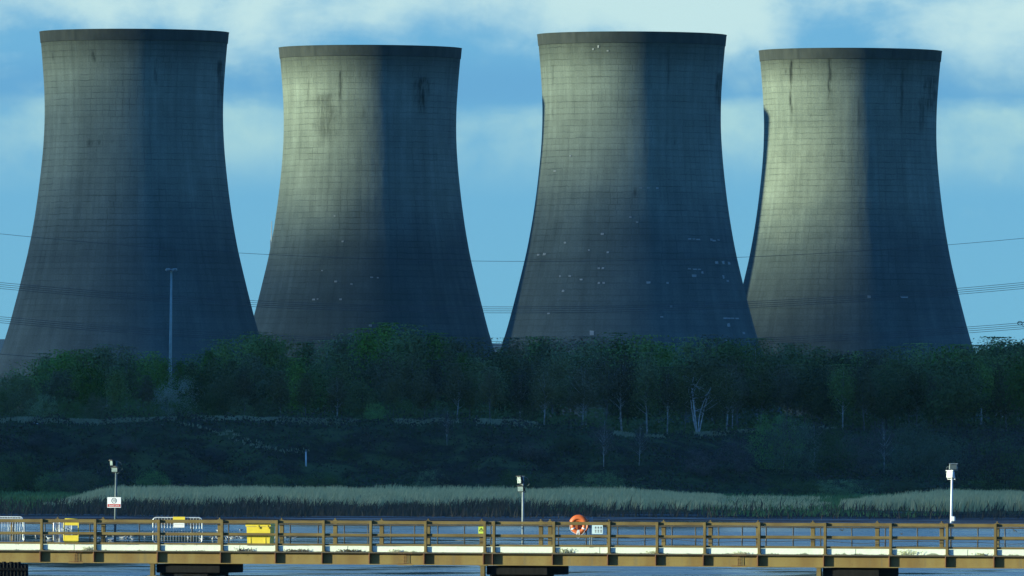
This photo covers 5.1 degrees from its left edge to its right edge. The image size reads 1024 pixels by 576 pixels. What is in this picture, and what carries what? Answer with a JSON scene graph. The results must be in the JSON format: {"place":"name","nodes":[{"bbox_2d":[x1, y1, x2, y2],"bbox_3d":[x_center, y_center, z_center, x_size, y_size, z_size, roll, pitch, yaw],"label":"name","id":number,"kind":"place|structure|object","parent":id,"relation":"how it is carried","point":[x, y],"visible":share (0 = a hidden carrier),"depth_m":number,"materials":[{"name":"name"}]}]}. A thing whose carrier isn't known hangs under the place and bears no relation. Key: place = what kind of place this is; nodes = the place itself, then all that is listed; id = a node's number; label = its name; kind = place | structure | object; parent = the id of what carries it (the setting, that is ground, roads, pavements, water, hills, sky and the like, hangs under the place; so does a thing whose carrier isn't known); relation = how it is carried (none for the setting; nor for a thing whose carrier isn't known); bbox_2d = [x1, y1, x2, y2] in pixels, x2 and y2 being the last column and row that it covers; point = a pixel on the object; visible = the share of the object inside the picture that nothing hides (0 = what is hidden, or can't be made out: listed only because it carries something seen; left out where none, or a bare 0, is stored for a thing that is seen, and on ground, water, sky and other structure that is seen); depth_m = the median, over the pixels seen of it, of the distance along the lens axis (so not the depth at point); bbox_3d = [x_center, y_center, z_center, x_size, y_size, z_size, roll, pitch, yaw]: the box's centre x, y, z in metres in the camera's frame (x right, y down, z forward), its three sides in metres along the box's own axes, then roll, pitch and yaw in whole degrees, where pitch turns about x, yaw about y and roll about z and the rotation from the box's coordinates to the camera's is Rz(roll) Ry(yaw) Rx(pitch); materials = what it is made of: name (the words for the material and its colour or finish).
{"place":"outdoors","nodes":[
{"label":"outdoors","id":0,"kind":"place"},
{"bbox_2d":[0,415,835,452],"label":"dry grass","id":1,"kind":"structure","parent":0,"point":[239,417],"depth_m":2058.20,"materials":[{"name":"brown plant"}]},
{"bbox_2d":[0,419,1023,523],"bbox_3d":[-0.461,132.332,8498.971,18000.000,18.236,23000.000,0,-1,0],"label":"ground","id":2,"kind":"structure","parent":0,"point":[463,461],"depth_m":2036.38,"materials":[{"name":"green plant"}]},
{"bbox_2d":[0,452,32,492],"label":"bush","id":3,"kind":"object","parent":2,"relation":"on","point":[7,479],"visible":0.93,"depth_m":2006.55,"materials":[{"name":"green plant"}]},
{"bbox_2d":[0,371,37,412],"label":"tree","id":4,"kind":"object","parent":2,"relation":"on","point":[12,381],"visible":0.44,"depth_m":2181.90,"materials":[{"name":"green plant"}]},
{"bbox_2d":[0,386,40,417],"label":"bush","id":5,"kind":"object","parent":2,"relation":"on","point":[11,403],"visible":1,"depth_m":2068.93,"materials":[{"name":"green plant"}]},
{"bbox_2d":[1,460,47,492],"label":"bush","id":6,"kind":"object","parent":2,"relation":"on","point":[26,476],"visible":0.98,"depth_m":2010.13,"materials":[{"name":"green plant"}]},
{"bbox_2d":[4,359,61,412],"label":"tree","id":7,"kind":"object","parent":2,"relation":"on","point":[39,373],"visible":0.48,"depth_m":2205.41,"materials":[{"name":"green plant"}]},
{"bbox_2d":[36,369,81,413],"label":"tree","id":8,"kind":"object","parent":2,"relation":"on","point":[57,380],"visible":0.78,"depth_m":2151.54,"materials":[{"name":"green plant"}]},
{"bbox_2d":[61,467,103,494],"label":"bush","id":9,"kind":"object","parent":2,"relation":"on","point":[77,481],"visible":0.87,"depth_m":1992.96,"materials":[{"name":"green plant"}]},
{"bbox_2d":[64,365,111,417],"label":"tree","id":10,"kind":"object","parent":2,"relation":"on","point":[88,383],"visible":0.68,"depth_m":2151.38,"materials":[{"name":"green plant"}]},
{"bbox_2d":[48,349,127,409],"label":"tree","id":11,"kind":"object","parent":2,"relation":"on","point":[89,358],"visible":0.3,"depth_m":2200.58,"materials":[{"name":"green plant"}]},
{"bbox_2d":[81,344,143,405],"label":"birch","id":12,"kind":"object","parent":2,"relation":"on","point":[105,359],"visible":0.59,"depth_m":2201.98,"materials":[{"name":"green plant"}]},
{"bbox_2d":[103,367,136,416],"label":"tree","id":13,"kind":"object","parent":2,"relation":"on","point":[116,382],"visible":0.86,"depth_m":2133.42,"materials":[{"name":"green plant"}]},
{"bbox_2d":[110,346,148,409],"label":"birch","id":14,"kind":"object","parent":2,"relation":"on","point":[132,371],"visible":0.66,"depth_m":2212.46,"materials":[{"name":"green plant"}]},
{"bbox_2d":[0,29,274,416],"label":"cooling tower","id":15,"kind":"structure","parent":2,"relation":"on","point":[133,155],"depth_m":3273.52,"materials":[{"name":"concrete"}]},
{"bbox_2d":[110,351,171,415],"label":"tree","id":16,"kind":"object","parent":2,"relation":"on","point":[146,363],"visible":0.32,"depth_m":2232.46,"materials":[{"name":"green plant"}]},
{"bbox_2d":[132,375,161,408],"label":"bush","id":17,"kind":"object","parent":2,"relation":"on","point":[145,391],"visible":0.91,"depth_m":2135.88,"materials":[{"name":"green plant"}]},
{"bbox_2d":[131,358,181,414],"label":"tree","id":18,"kind":"object","parent":2,"relation":"on","point":[164,377],"visible":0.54,"depth_m":2186.48,"materials":[{"name":"green plant"}]},
{"bbox_2d":[148,375,201,418],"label":"bush","id":19,"kind":"object","parent":2,"relation":"on","point":[169,394],"visible":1,"depth_m":2069.65,"materials":[{"name":"green plant"}]},
{"bbox_2d":[169,363,218,411],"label":"tree","id":20,"kind":"object","parent":2,"relation":"on","point":[199,379],"visible":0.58,"depth_m":2147.01,"materials":[{"name":"green plant"}]},
{"bbox_2d":[194,356,250,413],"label":"tree","id":21,"kind":"object","parent":2,"relation":"on","point":[229,372],"visible":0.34,"depth_m":2134.51,"materials":[{"name":"green plant"}]},
{"bbox_2d":[193,335,278,410],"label":"tree","id":22,"kind":"object","parent":2,"relation":"on","point":[246,351],"visible":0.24,"depth_m":2198.35,"materials":[{"name":"green plant"}]},
{"bbox_2d":[233,353,283,414],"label":"tree","id":23,"kind":"object","parent":2,"relation":"on","point":[258,371],"visible":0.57,"depth_m":2145.56,"materials":[{"name":"green plant"}]},
{"bbox_2d":[237,334,296,408],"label":"tree","id":24,"kind":"object","parent":2,"relation":"on","point":[264,348],"visible":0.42,"depth_m":2180.10,"materials":[{"name":"green plant"}]},
{"bbox_2d":[277,358,319,416],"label":"tree","id":25,"kind":"object","parent":2,"relation":"on","point":[297,369],"visible":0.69,"depth_m":2126.01,"materials":[{"name":"green plant"}]},
{"bbox_2d":[289,373,323,416],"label":"birch","id":26,"kind":"object","parent":2,"relation":"on","point":[307,388],"visible":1,"depth_m":2073.37,"materials":[{"name":"green plant"}]},
{"bbox_2d":[304,340,339,400],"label":"birch","id":27,"kind":"object","parent":2,"relation":"on","point":[319,361],"visible":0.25,"depth_m":2235.96,"materials":[{"name":"green plant"}]},
{"bbox_2d":[291,367,353,415],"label":"tree","id":28,"kind":"object","parent":2,"relation":"on","point":[319,402],"visible":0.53,"depth_m":2124.65,"materials":[{"name":"green plant"}]},
{"bbox_2d":[304,336,358,415],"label":"tree","id":29,"kind":"object","parent":2,"relation":"on","point":[339,349],"visible":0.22,"depth_m":2213.44,"materials":[{"name":"green plant"}]},
{"bbox_2d":[321,371,352,414],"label":"birch","id":30,"kind":"object","parent":2,"relation":"on","point":[335,393],"visible":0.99,"depth_m":2074.91,"materials":[{"name":"green plant"}]},
{"bbox_2d":[322,354,363,416],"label":"tree","id":31,"kind":"object","parent":2,"relation":"on","point":[344,366],"visible":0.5,"depth_m":2128.03,"materials":[{"name":"green plant"}]},
{"bbox_2d":[323,352,401,417],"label":"tree","id":32,"kind":"object","parent":2,"relation":"on","point":[367,366],"visible":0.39,"depth_m":2160.00,"materials":[{"name":"green plant"}]},
{"bbox_2d":[342,379,383,418],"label":"tree","id":33,"kind":"object","parent":2,"relation":"on","point":[360,405],"visible":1,"depth_m":2072.12,"materials":[{"name":"green plant"}]},
{"bbox_2d":[337,328,393,411],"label":"tree","id":34,"kind":"object","parent":2,"relation":"on","point":[369,346],"visible":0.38,"depth_m":2200.12,"materials":[{"name":"green plant"}]},
{"bbox_2d":[254,45,494,417],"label":"cooling tower","id":35,"kind":"structure","parent":2,"relation":"on","point":[369,170],"depth_m":3386.86,"materials":[{"name":"concrete"}]},
{"bbox_2d":[354,322,406,414],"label":"tree","id":36,"kind":"object","parent":2,"relation":"on","point":[384,334],"visible":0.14,"depth_m":2245.24,"materials":[{"name":"green plant"}]},
{"bbox_2d":[365,352,410,413],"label":"birch","id":37,"kind":"object","parent":2,"relation":"on","point":[385,364],"visible":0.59,"depth_m":2154.20,"materials":[{"name":"green plant"}]},
{"bbox_2d":[375,324,434,408],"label":"birch","id":38,"kind":"object","parent":2,"relation":"on","point":[395,345],"visible":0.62,"depth_m":2219.22,"materials":[{"name":"green plant"}]},
{"bbox_2d":[396,330,443,410],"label":"tree","id":39,"kind":"object","parent":2,"relation":"on","point":[415,347],"visible":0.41,"depth_m":2211.79,"materials":[{"name":"green plant"}]},
{"bbox_2d":[410,332,457,410],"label":"tree","id":40,"kind":"object","parent":2,"relation":"on","point":[436,342],"visible":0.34,"depth_m":2214.58,"materials":[{"name":"green plant"}]},
{"bbox_2d":[419,464,484,489],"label":"bush","id":41,"kind":"object","parent":2,"relation":"on","point":[452,482],"visible":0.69,"depth_m":1999.34,"materials":[{"name":"green plant"}]},
{"bbox_2d":[435,363,477,417],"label":"birch","id":42,"kind":"object","parent":2,"relation":"on","point":[462,389],"visible":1,"depth_m":2080.17,"materials":[{"name":"green plant"}]},
{"bbox_2d":[426,336,488,409],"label":"tree","id":43,"kind":"object","parent":2,"relation":"on","point":[458,347],"visible":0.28,"depth_m":2191.78,"materials":[{"name":"green plant"}]},
{"bbox_2d":[454,371,483,420],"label":"birch","id":44,"kind":"object","parent":2,"relation":"on","point":[470,396],"visible":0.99,"depth_m":2082.98,"materials":[{"name":"green plant"}]},
{"bbox_2d":[0,488,948,516],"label":"grass","id":45,"kind":"structure","parent":2,"relation":"on","point":[834,500],"depth_m":1807.82,"materials":[{"name":"green plant"}]},
{"bbox_2d":[456,357,513,417],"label":"tree","id":46,"kind":"object","parent":2,"relation":"on","point":[476,365],"visible":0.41,"depth_m":2135.09,"materials":[{"name":"green plant"}]},
{"bbox_2d":[472,367,507,417],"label":"birch","id":47,"kind":"object","parent":2,"relation":"on","point":[489,389],"visible":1,"depth_m":2069.30,"materials":[{"name":"green plant"}]},
{"bbox_2d":[474,348,526,397],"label":"tree","id":48,"kind":"object","parent":2,"relation":"on","point":[509,360],"visible":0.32,"depth_m":2181.66,"materials":[{"name":"green plant"}]},
{"bbox_2d":[0,402,1023,495],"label":"scrub","id":49,"kind":"object","parent":2,"relation":"on","point":[896,478],"visible":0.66,"depth_m":2041.44,"materials":[{"name":"green plant"}]},
{"bbox_2d":[0,493,1023,519],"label":"dead growth","id":50,"kind":"object","parent":2,"relation":"on","point":[249,508],"visible":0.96,"depth_m":1644.21,"materials":[{"name":"brown plant"}]},
{"bbox_2d":[0,392,1023,433],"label":"undergrowth","id":51,"kind":"object","parent":2,"relation":"on","point":[654,426],"visible":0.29,"depth_m":2137.69,"materials":[{"name":"green plant"}]},
{"bbox_2d":[493,337,533,382],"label":"birch","id":52,"kind":"object","parent":2,"relation":"on","point":[513,347],"visible":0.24,"depth_m":2212.09,"materials":[{"name":"green plant"}]},
{"bbox_2d":[513,352,552,416],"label":"birch","id":53,"kind":"object","parent":2,"relation":"on","point":[532,363],"visible":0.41,"depth_m":2153.35,"materials":[{"name":"green plant"}]},
{"bbox_2d":[44,484,1023,511],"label":"reeds","id":54,"kind":"object","parent":2,"relation":"on","point":[937,497],"visible":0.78,"depth_m":1721.26,"materials":[{"name":"green plant"}]},
{"bbox_2d":[524,365,567,424],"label":"birch","id":55,"kind":"object","parent":2,"relation":"on","point":[545,392],"visible":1,"depth_m":2068.94,"materials":[{"name":"green plant"}]},
{"bbox_2d":[529,353,574,418],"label":"birch","id":56,"kind":"object","parent":2,"relation":"on","point":[561,399],"visible":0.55,"depth_m":2136.38,"materials":[{"name":"green plant"}]},
{"bbox_2d":[522,338,590,415],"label":"tree","id":57,"kind":"object","parent":2,"relation":"on","point":[541,349],"visible":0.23,"depth_m":2195.38,"materials":[{"name":"green plant"}]},
{"bbox_2d":[542,340,609,423],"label":"tree","id":58,"kind":"object","parent":2,"relation":"on","point":[577,353],"visible":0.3,"depth_m":2178.43,"materials":[{"name":"green plant"}]},
{"bbox_2d":[554,361,609,426],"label":"birch","id":59,"kind":"object","parent":2,"relation":"on","point":[586,389],"visible":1,"depth_m":2072.79,"materials":[{"name":"green plant"}]},
{"bbox_2d":[589,413,619,468],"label":"birch","id":60,"kind":"object","parent":2,"relation":"on","point":[604,442],"visible":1,"depth_m":2031.39,"materials":[{"name":"green plant"}]},
{"bbox_2d":[576,352,633,421],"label":"birch","id":61,"kind":"object","parent":2,"relation":"on","point":[599,373],"visible":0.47,"depth_m":2148.19,"materials":[{"name":"green plant"}]},
{"bbox_2d":[598,355,642,430],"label":"birch","id":62,"kind":"object","parent":2,"relation":"on","point":[618,386],"visible":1,"depth_m":2081.06,"materials":[{"name":"green plant"}]},
{"bbox_2d":[481,31,781,424],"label":"cooling tower","id":63,"kind":"structure","parent":2,"relation":"on","point":[631,167],"depth_m":3272.73,"materials":[{"name":"concrete"}]},
{"bbox_2d":[593,360,671,431],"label":"tree","id":64,"kind":"object","parent":2,"relation":"on","point":[625,414],"visible":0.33,"depth_m":2160.41,"materials":[{"name":"green plant"}]},
{"bbox_2d":[599,334,671,432],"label":"tree","id":65,"kind":"object","parent":2,"relation":"on","point":[647,344],"visible":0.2,"depth_m":2194.38,"materials":[{"name":"green plant"}]},
{"bbox_2d":[620,352,670,432],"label":"birch","id":66,"kind":"object","parent":2,"relation":"on","point":[646,388],"visible":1,"depth_m":2079.87,"materials":[{"name":"green plant"}]},
{"bbox_2d":[644,366,688,433],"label":"birch","id":67,"kind":"object","parent":2,"relation":"on","point":[667,400],"visible":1,"depth_m":2076.91,"materials":[{"name":"green plant"}]},
{"bbox_2d":[665,365,702,430],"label":"birch","id":68,"kind":"object","parent":2,"relation":"on","point":[678,407],"visible":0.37,"depth_m":2122.19,"materials":[{"name":"green plant"}]},
{"bbox_2d":[665,336,722,421],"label":"tree","id":69,"kind":"object","parent":2,"relation":"on","point":[686,349],"visible":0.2,"depth_m":2210.56,"materials":[{"name":"green plant"}]},
{"bbox_2d":[659,361,736,431],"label":"birch","id":70,"kind":"object","parent":2,"relation":"on","point":[692,385],"visible":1,"depth_m":2077.78,"materials":[{"name":"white plant"}]},
{"bbox_2d":[678,352,748,429],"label":"tree","id":71,"kind":"object","parent":2,"relation":"on","point":[713,364],"visible":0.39,"depth_m":2138.11,"materials":[{"name":"green plant"}]},
{"bbox_2d":[693,337,758,422],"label":"tree","id":72,"kind":"object","parent":2,"relation":"on","point":[731,348],"visible":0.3,"depth_m":2196.49,"materials":[{"name":"green plant"}]},
{"bbox_2d":[703,369,750,428],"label":"birch","id":73,"kind":"object","parent":2,"relation":"on","point":[728,394],"visible":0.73,"depth_m":2104.56,"materials":[{"name":"green plant"}]},
{"bbox_2d":[715,365,753,432],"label":"birch","id":74,"kind":"object","parent":2,"relation":"on","point":[737,379],"visible":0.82,"depth_m":2122.78,"materials":[{"name":"green plant"}]},
{"bbox_2d":[713,356,756,430],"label":"birch","id":75,"kind":"object","parent":2,"relation":"on","point":[745,397],"visible":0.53,"depth_m":2136.74,"materials":[{"name":"green plant"}]},
{"bbox_2d":[731,338,779,422],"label":"birch","id":76,"kind":"object","parent":2,"relation":"on","point":[755,356],"visible":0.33,"depth_m":2189.59,"materials":[{"name":"green plant"}]},
{"bbox_2d":[742,405,811,469],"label":"bush","id":77,"kind":"object","parent":2,"relation":"on","point":[761,428],"visible":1,"depth_m":2047.58,"materials":[{"name":"green plant"}]},
{"bbox_2d":[759,415,826,474],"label":"bush","id":78,"kind":"object","parent":2,"relation":"on","point":[778,460],"visible":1,"depth_m":2041.89,"materials":[{"name":"green plant"}]},
{"bbox_2d":[763,476,834,496],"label":"bush","id":79,"kind":"object","parent":2,"relation":"on","point":[807,488],"visible":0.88,"depth_m":1998.77,"materials":[{"name":"green plant"}]},
{"bbox_2d":[777,346,835,417],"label":"tree","id":80,"kind":"object","parent":2,"relation":"on","point":[814,363],"visible":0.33,"depth_m":2191.65,"materials":[{"name":"green plant"}]},
{"bbox_2d":[793,366,850,425],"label":"tree","id":81,"kind":"object","parent":2,"relation":"on","point":[819,401],"visible":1,"depth_m":2132.63,"materials":[{"name":"green plant"}]},
{"bbox_2d":[817,364,861,427],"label":"birch","id":82,"kind":"object","parent":2,"relation":"on","point":[843,390],"visible":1,"depth_m":2127.71,"materials":[{"name":"green plant"}]},
{"bbox_2d":[809,479,874,495],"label":"bush","id":83,"kind":"object","parent":2,"relation":"on","point":[840,489],"visible":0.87,"depth_m":1998.17,"materials":[{"name":"green plant"}]},
{"bbox_2d":[809,351,884,419],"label":"tree","id":84,"kind":"object","parent":2,"relation":"on","point":[836,359],"visible":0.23,"depth_m":2184.95,"materials":[{"name":"green plant"}]},
{"bbox_2d":[843,369,888,430],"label":"birch","id":85,"kind":"object","parent":2,"relation":"on","point":[867,390],"visible":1,"depth_m":2126.36,"materials":[{"name":"green plant"}]},
{"bbox_2d":[743,48,991,423],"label":"cooling tower","id":86,"kind":"structure","parent":2,"relation":"on","point":[849,163],"depth_m":3388.55,"materials":[{"name":"concrete"}]},
{"bbox_2d":[867,415,898,471],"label":"birch","id":87,"kind":"object","parent":2,"relation":"on","point":[881,443],"visible":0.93,"depth_m":2069.50,"materials":[{"name":"green plant"}]},
{"bbox_2d":[877,418,956,476],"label":"bush","id":88,"kind":"object","parent":2,"relation":"on","point":[912,454],"visible":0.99,"depth_m":2047.08,"materials":[{"name":"green plant"}]},
{"bbox_2d":[921,433,970,475],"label":"bush","id":89,"kind":"object","parent":2,"relation":"on","point":[949,450],"visible":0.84,"depth_m":2045.37,"materials":[{"name":"green plant"}]},
{"bbox_2d":[916,358,997,433],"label":"tree","id":90,"kind":"object","parent":2,"relation":"on","point":[960,400],"visible":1,"depth_m":2125.42,"materials":[{"name":"green plant"}]},
{"bbox_2d":[936,344,1009,417],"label":"tree","id":91,"kind":"object","parent":2,"relation":"on","point":[963,353],"visible":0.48,"depth_m":2168.41,"materials":[{"name":"green plant"}]},
{"bbox_2d":[929,423,1023,491],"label":"bush","id":92,"kind":"object","parent":2,"relation":"on","point":[976,463],"visible":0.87,"depth_m":2006.50,"materials":[{"name":"green plant"}]},
{"bbox_2d":[956,356,1001,427],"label":"birch","id":93,"kind":"object","parent":2,"relation":"on","point":[986,371],"visible":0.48,"depth_m":2154.53,"materials":[{"name":"green plant"}]},
{"bbox_2d":[0,517,1023,575],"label":"jetty","id":94,"kind":"object","parent":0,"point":[220,558],"visible":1,"depth_m":480.37,"materials":[{"name":"metal"}]},
{"bbox_2d":[245,524,274,545],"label":"grit bin","id":95,"kind":"object","parent":94,"relation":"on","point":[264,528],"visible":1,"depth_m":483.49,"materials":[{"name":"yellow plastic"}]},
{"bbox_2d":[0,520,1023,575],"bbox_3d":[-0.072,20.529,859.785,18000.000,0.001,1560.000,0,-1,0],"label":"water","id":96,"kind":"structure","parent":0,"point":[88,569],"depth_m":1109.81,"materials":[{"name":"liquid"}]},
{"bbox_2d":[0,562,27,575],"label":"timber dolphin","id":97,"kind":"object","parent":96,"relation":"in","point":[13,569],"visible":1,"depth_m":469.79},
{"bbox_2d":[0,0,1023,350],"label":"sky","id":98,"kind":"structure","parent":0,"point":[980,122],"materials":[{"name":"blue"}]},
{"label":"electricity pylon","id":99,"kind":"object","parent":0,"visible":0},
{"bbox_2d":[0,282,1023,306],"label":"power cable","id":100,"kind":"object","parent":99,"relation":"attached to","point":[554,306],"visible":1,"depth_m":2850.26,"materials":[{"name":"black metal"}]},
{"bbox_2d":[0,284,1023,308],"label":"power cable","id":101,"kind":"object","parent":99,"relation":"attached to","point":[554,308],"visible":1,"depth_m":2850.26,"materials":[{"name":"metal"}]},
{"bbox_2d":[0,286,1023,310],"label":"power cable","id":102,"kind":"object","parent":99,"relation":"attached to","point":[554,310],"visible":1,"depth_m":2850.25,"materials":[{"name":"metal"}]},
{"bbox_2d":[0,288,1023,312],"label":"power cable","id":103,"kind":"object","parent":99,"relation":"attached to","point":[554,312],"visible":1,"depth_m":2850.24,"materials":[{"name":"metal"}]},
{"bbox_2d":[5,234,1022,261],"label":"power cable","id":104,"kind":"object","parent":99,"relation":"attached to","point":[511,261],"visible":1,"depth_m":2850.44,"materials":[{"name":"metal"}]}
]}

